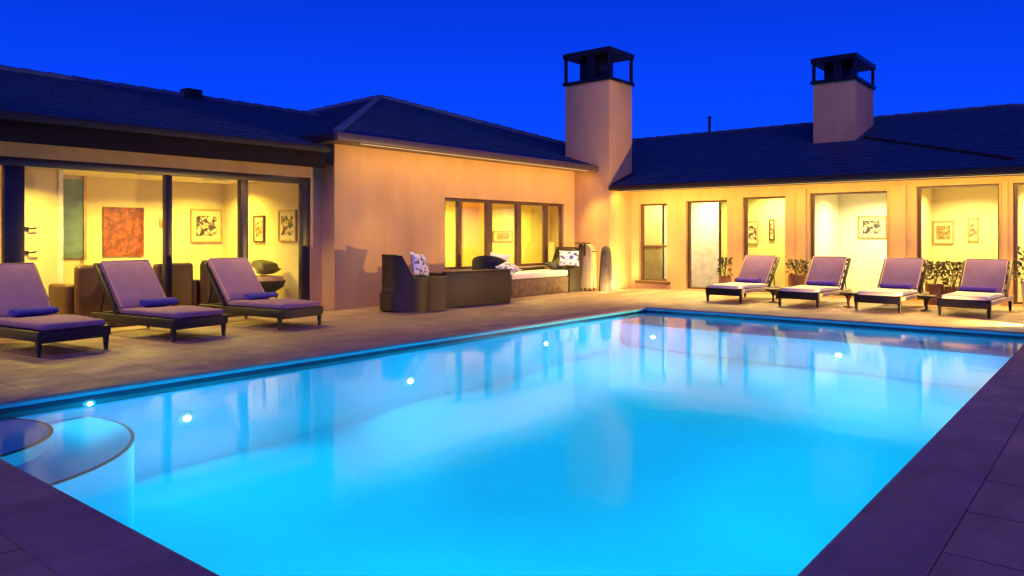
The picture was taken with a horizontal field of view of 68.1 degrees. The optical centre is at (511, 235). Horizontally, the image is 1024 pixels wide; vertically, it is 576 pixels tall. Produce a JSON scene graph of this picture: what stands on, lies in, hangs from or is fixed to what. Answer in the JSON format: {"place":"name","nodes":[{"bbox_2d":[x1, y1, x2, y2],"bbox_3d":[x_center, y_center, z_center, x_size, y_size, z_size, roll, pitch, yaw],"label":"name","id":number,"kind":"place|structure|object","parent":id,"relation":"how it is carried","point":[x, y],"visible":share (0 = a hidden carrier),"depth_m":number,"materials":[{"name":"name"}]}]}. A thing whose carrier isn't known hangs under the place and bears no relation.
{"place":"outdoors","nodes":[
{"label":"outdoors","id":0,"kind":"place"},
{"bbox_2d":[5,304,1010,392],"bbox_3d":[1.438,1.414,8.440,8.313,0.001,13.575,0,0,39],"label":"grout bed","id":1,"kind":"object","parent":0,"point":[386,339],"visible":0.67,"depth_m":9.65,"materials":[{"name":"grey concrete"}]},
{"bbox_2d":[0,304,1023,575],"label":"pool coping","id":2,"kind":"object","parent":1,"relation":"on","point":[906,520],"visible":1,"depth_m":4.00,"materials":[{"name":"stone"}]},
{"bbox_2d":[0,287,1023,575],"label":"terrace","id":3,"kind":"structure","parent":0,"point":[986,539],"depth_m":9.96,"materials":[{"name":"stone"}]},
{"bbox_2d":[0,262,110,357],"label":"sun lounger","id":4,"kind":"object","parent":3,"relation":"on","point":[21,285],"visible":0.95,"depth_m":9.33,"materials":[{"name":"fabric"}]},
{"bbox_2d":[8,306,58,316],"bbox_3d":[-6.087,0.960,9.649,0.240,0.107,0.520,0,0,30],"label":"rolled towel","id":5,"kind":"object","parent":4,"relation":"on","point":[31,311],"visible":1,"depth_m":9.56,"materials":[{"name":"blue fabric"}]},
{"bbox_2d":[90,259,227,341],"bbox_3d":[-5.044,0.879,10.798,1.930,1.044,0.860,0,0,31],"label":"sun lounger","id":6,"kind":"object","parent":3,"relation":"on","point":[130,284],"visible":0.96,"depth_m":10.73,"materials":[{"name":"fabric"}]},
{"bbox_2d":[139,297,177,306],"bbox_3d":[-5.105,0.954,10.952,0.240,0.120,0.484,0,0,34],"label":"rolled towel","id":7,"kind":"object","parent":6,"relation":"on","point":[154,302],"visible":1,"depth_m":10.85,"materials":[{"name":"blue fabric"}]},
{"bbox_2d":[199,257,322,329],"bbox_3d":[-4.011,0.879,12.068,1.930,1.044,0.860,0,0,32],"label":"sun lounger","id":8,"kind":"object","parent":3,"relation":"on","point":[236,279],"visible":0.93,"depth_m":12.00,"materials":[{"name":"fabric"}]},
{"bbox_2d":[243,292,278,299],"bbox_3d":[-4.053,0.964,12.248,0.240,0.099,0.546,0,0,31],"label":"rolled towel","id":9,"kind":"object","parent":8,"relation":"on","point":[263,295],"visible":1,"depth_m":12.13,"materials":[{"name":"fabric"}]},
{"bbox_2d":[380,254,445,312],"bbox_3d":[-1.954,0.870,14.321,1.122,1.060,0.947,0,0,-43],"label":"armchair","id":10,"kind":"object","parent":3,"relation":"on","point":[404,290],"visible":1,"depth_m":13.90,"materials":[{"name":"brown wicker"}]},
{"bbox_2d":[410,252,428,276],"bbox_3d":[-1.749,0.540,14.336,0.162,0.460,0.460,-24,-22,25],"label":"throw pillow","id":11,"kind":"object","parent":10,"relation":"on","point":[419,264],"visible":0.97,"depth_m":14.22,"materials":[{"name":"grey fabric"}]},
{"bbox_2d":[422,269,511,307],"bbox_3d":[-0.948,1.045,15.605,1.820,0.710,0.855,0,0,-45],"label":"sofa","id":12,"kind":"object","parent":3,"relation":"on","point":[475,287],"visible":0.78,"depth_m":15.26,"materials":[{"name":"wicker"}]},
{"bbox_2d":[472,255,511,296],"bbox_3d":[-0.460,0.914,16.897,0.900,0.987,0.790,0,0,19],"label":"armchair","id":13,"kind":"object","parent":3,"relation":"on","point":[483,262],"visible":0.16,"depth_m":16.54,"materials":[{"name":"black wicker"}]},
{"bbox_2d":[490,252,509,261],"bbox_3d":[-0.314,0.600,17.011,0.460,0.460,0.162,6,-20,19],"label":"throw pillow","id":14,"kind":"object","parent":13,"relation":"on","point":[505,257],"visible":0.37,"depth_m":16.98,"materials":[{"name":"white fabric"}]},
{"bbox_2d":[495,262,520,274],"bbox_3d":[-0.076,0.700,16.353,0.420,0.152,0.460,25,23,22],"label":"throw pillow","id":15,"kind":"object","parent":13,"relation":"on","point":[509,265],"visible":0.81,"depth_m":16.26,"materials":[{"name":"grey fabric"}]},
{"bbox_2d":[0,46,1023,326],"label":"house","id":16,"kind":"structure","parent":3,"relation":"on","point":[78,154],"depth_m":16.52,"materials":[{"name":"paint"}]},
{"bbox_2d":[63,177,86,259],"bbox_3d":[-8.137,-0.325,14.012,0.068,1.550,0.480,0,0,39],"label":"inner window","id":17,"kind":"structure","parent":16,"relation":"in","point":[74,190],"depth_m":14.05,"materials":[{"name":"grey glass"}]},
{"bbox_2d":[48,265,117,316],"bbox_3d":[-6.892,0.919,12.273,0.800,0.920,0.840,0,0,34],"label":"club chair","id":18,"kind":"object","parent":16,"relation":"on","point":[82,295],"visible":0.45,"depth_m":11.90,"materials":[{"name":"brown leather"}]},
{"bbox_2d":[103,207,143,255],"bbox_3d":[-7.553,-0.085,14.743,0.029,0.950,0.770,0,0,39],"label":"painting","id":19,"kind":"object","parent":16,"relation":"attached to","point":[123,231],"visible":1,"depth_m":14.74},
{"bbox_2d":[138,174,161,176],"bbox_3d":[-6.595,-1.107,13.902,0.500,0.023,0.500,0,0,39],"label":"ceiling lamp","id":20,"kind":"object","parent":16,"relation":"attached to","point":[143,175],"visible":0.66,"depth_m":13.73,"materials":[{"name":"white paint"}]},
{"bbox_2d":[0,156,309,326],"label":"sliding door","id":21,"kind":"structure","parent":16,"relation":"in","point":[12,168],"depth_m":12.23,"materials":[{"name":"black glass"}]},
{"bbox_2d":[153,262,192,305],"bbox_3d":[-6.070,0.919,13.280,0.800,0.920,0.840,0,0,43],"label":"club chair","id":22,"kind":"object","parent":16,"relation":"on","point":[182,282],"visible":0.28,"depth_m":13.08,"materials":[{"name":"brown fabric"}]},
{"bbox_2d":[190,209,221,242],"bbox_3d":[-6.475,-0.215,16.064,0.029,0.710,0.700,0,0,39],"label":"picture","id":23,"kind":"object","parent":16,"relation":"attached to","point":[205,225],"visible":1,"depth_m":16.05},
{"bbox_2d":[193,263,226,305],"bbox_3d":[-5.550,0.914,13.759,0.800,0.930,0.980,0,0,24],"label":"club chair","id":24,"kind":"object","parent":16,"relation":"on","point":[201,288],"visible":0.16,"depth_m":13.28,"materials":[{"name":"brown wicker"}]},
{"bbox_2d":[202,179,228,181],"bbox_3d":[-5.942,-1.107,15.177,0.500,0.023,0.500,0,0,39],"label":"ceiling lamp","id":25,"kind":"object","parent":16,"relation":"attached to","point":[212,180],"visible":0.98,"depth_m":15.00,"materials":[{"name":"white paint"}]},
{"bbox_2d":[253,215,264,241],"bbox_3d":[-5.183,-0.145,15.505,0.380,0.550,0.029,0,0,39],"label":"picture","id":26,"kind":"object","parent":16,"relation":"attached to","point":[258,228],"visible":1,"depth_m":15.49},
{"bbox_2d":[256,275,285,297],"bbox_3d":[-4.796,1.067,14.603,0.840,0.635,0.840,0,0,39],"label":"papasan chair","id":27,"kind":"object","parent":16,"relation":"on","point":[271,283],"visible":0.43,"depth_m":14.36,"materials":[{"name":"brown wicker"}]},
{"bbox_2d":[250,260,280,274],"bbox_3d":[-4.796,0.600,14.603,0.440,0.252,0.620,12,3,14],"label":"cushion","id":28,"kind":"object","parent":27,"relation":"on","point":[263,267],"visible":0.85,"depth_m":14.41,"materials":[{"name":"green fabric"}]},
{"bbox_2d":[278,209,296,241],"bbox_3d":[-4.420,-0.205,14.883,0.590,0.630,0.029,0,0,39],"label":"picture","id":29,"kind":"object","parent":16,"relation":"attached to","point":[287,225],"visible":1,"depth_m":14.87},
{"bbox_2d":[360,143,585,170],"bbox_3d":[-0.403,-1.724,16.981,0.040,0.035,7.600,0,0,39],"label":"light strip","id":30,"kind":"object","parent":16,"relation":"attached to","point":[467,156],"visible":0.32,"depth_m":16.26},
{"bbox_2d":[493,231,512,241],"bbox_3d":[-0.271,0.010,22.875,0.029,0.320,0.900,0,0,39],"label":"picture","id":31,"kind":"object","parent":16,"relation":"attached to","point":[502,236],"visible":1,"depth_m":22.86,"materials":[{"name":"paper"}]},
{"bbox_2d":[445,198,561,269],"bbox_3d":[-0.129,-0.050,18.416,0.090,1.596,4.510,0,0,39],"label":"window","id":32,"kind":"structure","parent":16,"relation":"in","point":[458,201],"depth_m":18.19,"materials":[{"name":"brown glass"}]},
{"bbox_2d":[635,204,669,283],"bbox_3d":[3.798,0.205,20.277,1.034,2.130,0.240,0,0,39],"label":"window","id":33,"kind":"structure","parent":16,"relation":"in","point":[651,281],"depth_m":20.53,"materials":[{"name":"brown wood"}]},
{"bbox_2d":[688,200,726,288],"bbox_3d":[5.026,0.235,19.378,1.114,2.270,0.080,0,0,39],"label":"glass door","id":34,"kind":"structure","parent":16,"relation":"in","point":[689,202],"depth_m":19.67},
{"bbox_2d":[718,202,718,240],"bbox_3d":[5.876,-0.410,20.601,0.550,1.080,0.030,0,0,39],"label":"inner door","id":35,"kind":"structure","parent":16,"relation":"in","point":[718,202],"depth_m":20.76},
{"bbox_2d":[748,221,757,243],"bbox_3d":[6.402,-0.090,20.171,0.310,0.620,0.029,0,0,39],"label":"picture","id":36,"kind":"object","parent":16,"relation":"attached to","point":[752,232],"visible":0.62,"depth_m":20.15},
{"bbox_2d":[744,196,784,292],"bbox_3d":[6.173,0.210,18.442,1.034,2.320,0.080,0,0,39],"label":"glass door","id":37,"kind":"structure","parent":16,"relation":"in","point":[745,199],"depth_m":18.72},
{"bbox_2d":[769,219,774,239],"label":"picture","id":38,"kind":"object","parent":16,"relation":"attached to","point":[771,229],"visible":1,"depth_m":19.83},
{"bbox_2d":[617,172,1023,191],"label":"gutter","id":39,"kind":"object","parent":16,"relation":"attached to","point":[831,181],"visible":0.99,"depth_m":16.35,"materials":[{"name":"metal"}]},
{"bbox_2d":[811,191,886,296],"bbox_3d":[7.660,0.190,17.228,1.654,2.360,0.080,0,0,39],"label":"glass door","id":40,"kind":"structure","parent":16,"relation":"in","point":[876,192],"depth_m":17.69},
{"bbox_2d":[858,216,886,237],"bbox_3d":[9.361,-0.230,19.692,0.700,0.580,0.029,0,0,39],"label":"picture","id":41,"kind":"object","parent":16,"relation":"attached to","point":[872,226],"visible":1,"depth_m":19.68},
{"bbox_2d":[933,221,953,243],"bbox_3d":[10.624,-0.085,18.661,0.460,0.570,0.029,0,0,39],"label":"picture","id":42,"kind":"object","parent":16,"relation":"attached to","point":[943,232],"visible":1,"depth_m":18.66,"materials":[{"name":"paper"}]},
{"bbox_2d":[918,184,998,299],"bbox_3d":[9.333,0.155,15.862,1.494,2.430,0.080,0,0,39],"label":"glass door","id":43,"kind":"structure","parent":16,"relation":"in","point":[981,185],"depth_m":16.27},
{"bbox_2d":[968,218,978,241],"bbox_3d":[11.116,-0.150,18.259,0.230,0.580,0.029,0,0,39],"label":"picture","id":44,"kind":"object","parent":16,"relation":"attached to","point":[973,229],"visible":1,"depth_m":18.25},
{"bbox_2d":[1014,183,1023,304],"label":"glass door","id":45,"kind":"structure","parent":16,"relation":"in","point":[1015,184],"depth_m":15.18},
{"bbox_2d":[510,244,582,297],"bbox_3d":[0.431,0.803,18.259,0.810,1.193,3.509,0,0,38],"label":"daybed","id":46,"kind":"object","parent":3,"relation":"on","point":[529,281],"visible":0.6,"depth_m":18.45,"materials":[{"name":"wicker"}]},
{"bbox_2d":[543,261,562,268],"bbox_3d":[1.036,0.740,19.060,0.360,0.132,0.440,23,11,27],"label":"throw pillow","id":47,"kind":"object","parent":46,"relation":"on","point":[552,265],"visible":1,"depth_m":18.93,"materials":[{"name":"black fabric"}]},
{"bbox_2d":[559,251,578,265],"bbox_3d":[1.439,0.560,19.079,0.500,0.400,0.152,0,-18,1],"label":"throw pillow","id":48,"kind":"object","parent":46,"relation":"on","point":[568,257],"visible":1,"depth_m":19.02,"materials":[{"name":"white fabric"}]},
{"bbox_2d":[599,246,612,291],"bbox_3d":[2.391,0.824,19.242,0.362,1.163,0.401,0,0,39],"label":"covered heater","id":49,"kind":"object","parent":3,"relation":"on","point":[605,279],"visible":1,"depth_m":19.11,"materials":[{"name":"fabric"}]},
{"bbox_2d":[716,257,733,283],"bbox_3d":[5.185,0.955,18.491,0.454,0.890,0.397,0,0,-5],"label":"potted plant","id":50,"kind":"object","parent":3,"relation":"on","point":[724,279],"visible":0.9,"depth_m":18.43,"materials":[{"name":"green plant"}]},
{"bbox_2d":[705,255,779,303],"bbox_3d":[5.065,0.917,16.549,0.820,0.967,1.930,0,0,43],"label":"sun lounger","id":51,"kind":"object","parent":3,"relation":"on","point":[758,266],"visible":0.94,"depth_m":16.73,"materials":[{"name":"purple fabric"}]},
{"bbox_2d":[734,277,761,282],"bbox_3d":[5.208,0.976,16.733,0.560,0.107,0.240,0,0,45],"label":"rolled towel","id":52,"kind":"object","parent":51,"relation":"on","point":[750,280],"visible":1,"depth_m":16.63,"materials":[{"name":"purple fabric"}]},
{"bbox_2d":[765,288,780,302],"bbox_3d":[5.522,1.252,16.017,0.330,0.295,0.330,0,0,39],"label":"side table","id":53,"kind":"object","parent":3,"relation":"on","point":[772,291],"visible":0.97,"depth_m":15.95,"materials":[{"name":"brown wood"}]},
{"bbox_2d":[785,258,808,286],"bbox_3d":[6.553,0.952,17.387,0.525,0.897,0.490,0,0,-12],"label":"potted plant","id":54,"kind":"object","parent":3,"relation":"on","point":[795,279],"visible":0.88,"depth_m":17.31,"materials":[{"name":"green plant"}]},
{"bbox_2d":[777,256,851,307],"bbox_3d":[6.245,0.917,15.587,0.820,0.967,1.930,0,0,42],"label":"sun lounger","id":55,"kind":"object","parent":3,"relation":"on","point":[827,268],"visible":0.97,"depth_m":15.78,"materials":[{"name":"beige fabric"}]},
{"bbox_2d":[806,280,836,285],"bbox_3d":[6.423,0.976,15.740,0.560,0.107,0.240,0,0,39],"label":"rolled towel","id":56,"kind":"object","parent":55,"relation":"on","point":[821,283],"visible":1,"depth_m":15.65,"materials":[{"name":"purple fabric"}]},
{"bbox_2d":[839,292,856,307],"bbox_3d":[6.628,1.252,14.920,0.330,0.295,0.330,0,0,39],"label":"side table","id":57,"kind":"object","parent":3,"relation":"on","point":[848,295],"visible":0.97,"depth_m":14.85,"materials":[{"name":"brown wood"}]},
{"bbox_2d":[854,257,928,312],"bbox_3d":[7.367,0.917,14.671,0.820,0.967,1.930,0,0,42],"label":"sun lounger","id":58,"kind":"object","parent":3,"relation":"on","point":[904,270],"visible":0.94,"depth_m":14.88,"materials":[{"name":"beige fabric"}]},
{"bbox_2d":[879,283,912,288],"bbox_3d":[7.523,0.976,14.842,0.560,0.107,0.240,0,0,43],"label":"rolled towel","id":59,"kind":"object","parent":58,"relation":"on","point":[896,285],"visible":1,"depth_m":14.76,"materials":[{"name":"purple fabric"}]},
{"bbox_2d":[916,294,935,310],"bbox_3d":[7.761,1.252,14.189,0.330,0.295,0.330,0,0,39],"label":"side table","id":60,"kind":"object","parent":3,"relation":"on","point":[926,298],"visible":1,"depth_m":14.13,"materials":[{"name":"brown wood"}]},
{"bbox_2d":[922,261,947,304],"bbox_3d":[8.635,0.949,15.478,0.513,0.903,0.519,0,0,39],"label":"potted plant","id":61,"kind":"object","parent":3,"relation":"on","point":[934,288],"visible":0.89,"depth_m":15.37,"materials":[{"name":"green plant"}]},
{"bbox_2d":[940,260,962,293],"bbox_3d":[8.906,0.946,15.256,0.524,0.908,0.529,0,0,39],"label":"potted plant","id":62,"kind":"object","parent":3,"relation":"on","point":[950,288],"visible":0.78,"depth_m":15.22,"materials":[{"name":"green plant"}]},
{"bbox_2d":[937,258,1013,318],"bbox_3d":[8.453,0.917,13.783,0.820,0.967,1.930,0,0,43],"label":"sun lounger","id":63,"kind":"object","parent":3,"relation":"on","point":[985,272],"visible":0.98,"depth_m":13.99,"materials":[{"name":"fabric"}]},
{"bbox_2d":[959,286,995,291],"bbox_3d":[8.590,0.976,13.973,0.560,0.107,0.240,0,0,41],"label":"rolled towel","id":64,"kind":"object","parent":63,"relation":"on","point":[978,288],"visible":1,"depth_m":13.89,"materials":[{"name":"purple fabric"}]},
{"bbox_2d":[1011,246,1023,306],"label":"potted plant","id":65,"kind":"object","parent":3,"relation":"on","point":[1018,274],"visible":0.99,"depth_m":14.21,"materials":[{"name":"green plant"}]},
{"bbox_2d":[0,0,1023,141],"label":"sky","id":66,"kind":"structure","parent":0,"point":[740,64],"materials":[{"name":"blue"}]},
{"bbox_2d":[574,242,596,290],"bbox_3d":[1.887,0.782,19.433,0.399,1.235,0.552,0,0,35],"label":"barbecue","id":67,"kind":"object","parent":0,"point":[588,279],"visible":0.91,"depth_m":19.43,"materials":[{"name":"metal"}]},
{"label":"pool shell","id":68,"kind":"structure","parent":0,"visible":0},
{"bbox_2d":[0,311,1023,575],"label":"pool water","id":69,"kind":"structure","parent":68,"relation":"in","point":[646,443],"depth_m":5.32,"materials":[{"name":"blue liquid"}]},
{"bbox_2d":[0,310,1023,411],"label":"waterline tiles","id":70,"kind":"object","parent":68,"relation":"attached to","point":[97,395],"visible":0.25,"depth_m":9.94,"materials":[{"name":"blue tile"}]},
{"bbox_2d":[0,308,1023,408],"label":"lip tiles","id":71,"kind":"object","parent":70,"relation":"on","point":[189,378],"visible":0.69,"depth_m":9.82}
]}

